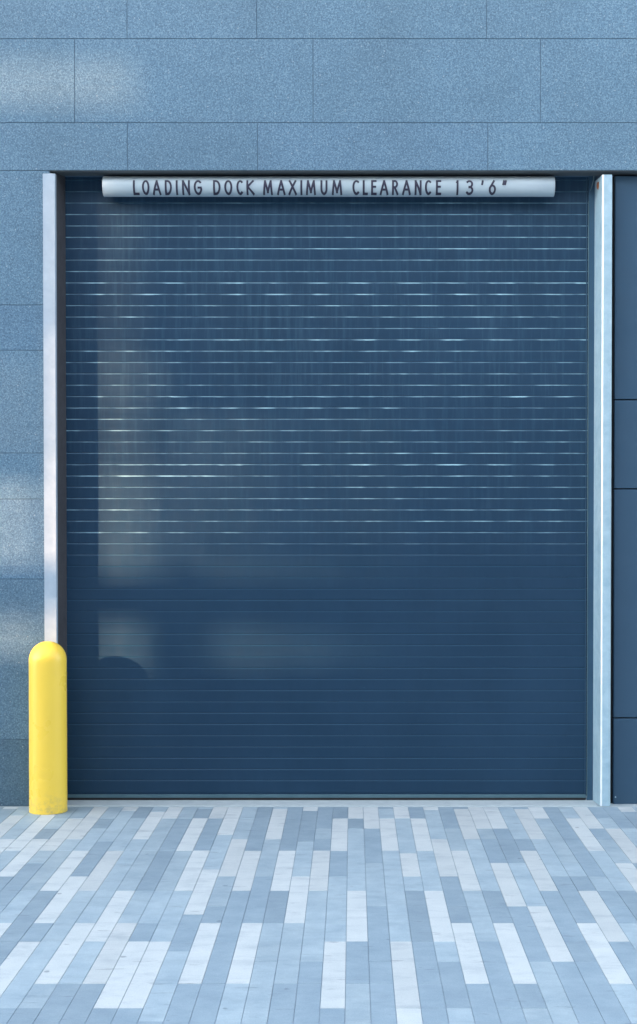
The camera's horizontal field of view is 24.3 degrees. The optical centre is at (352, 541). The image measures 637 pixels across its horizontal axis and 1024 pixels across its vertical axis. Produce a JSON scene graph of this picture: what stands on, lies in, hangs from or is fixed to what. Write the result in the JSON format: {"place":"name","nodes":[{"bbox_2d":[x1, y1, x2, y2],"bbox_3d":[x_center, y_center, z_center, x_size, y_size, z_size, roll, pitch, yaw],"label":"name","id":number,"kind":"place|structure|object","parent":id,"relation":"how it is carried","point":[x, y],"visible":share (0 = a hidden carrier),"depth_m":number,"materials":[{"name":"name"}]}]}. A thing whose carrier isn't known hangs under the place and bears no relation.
{"place":"outdoors","nodes":[
{"label":"outdoors","id":0,"kind":"place"},
{"bbox_2d":[0,807,636,1023],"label":"pavement","id":1,"kind":"structure","parent":0,"point":[567,947],"depth_m":7.15,"materials":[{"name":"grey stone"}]},
{"bbox_2d":[29,641,67,814],"bbox_3d":[-1.985,1.204,9.650,0.247,1.110,0.247,0,1,0],"label":"bollard","id":2,"kind":"object","parent":1,"relation":"on","point":[47,727],"visible":1,"depth_m":9.55,"materials":[{"name":"yellow plastic"}]},
{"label":"ground","id":3,"kind":"structure","parent":0,"visible":0},
{"bbox_2d":[0,802,636,806],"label":"wall footing strip","id":4,"kind":"object","parent":3,"relation":"on","point":[622,805],"depth_m":9.84,"materials":[{"name":"concrete"}]},
{"bbox_2d":[0,0,636,805],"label":"loading dock building","id":5,"kind":"structure","parent":4,"relation":"on","point":[318,500],"depth_m":9.98,"materials":[{"name":"stone"}]},
{"bbox_2d":[55,172,595,799],"bbox_3d":[-0.165,-0.531,9.927,3.610,4.572,0.210,0,1,0],"label":"roller door","id":6,"kind":"structure","parent":5,"relation":"in","point":[325,465],"depth_m":10.00,"materials":[{"name":"metal"}]},
{"bbox_2d":[102,176,554,196],"bbox_3d":[-0.157,-2.368,9.875,3.004,0.135,0.137,0,1,0],"label":"clearance sign","id":7,"kind":"object","parent":5,"relation":"hanging from","point":[328,186],"visible":1,"depth_m":9.82,"materials":[{"name":"plastic"}]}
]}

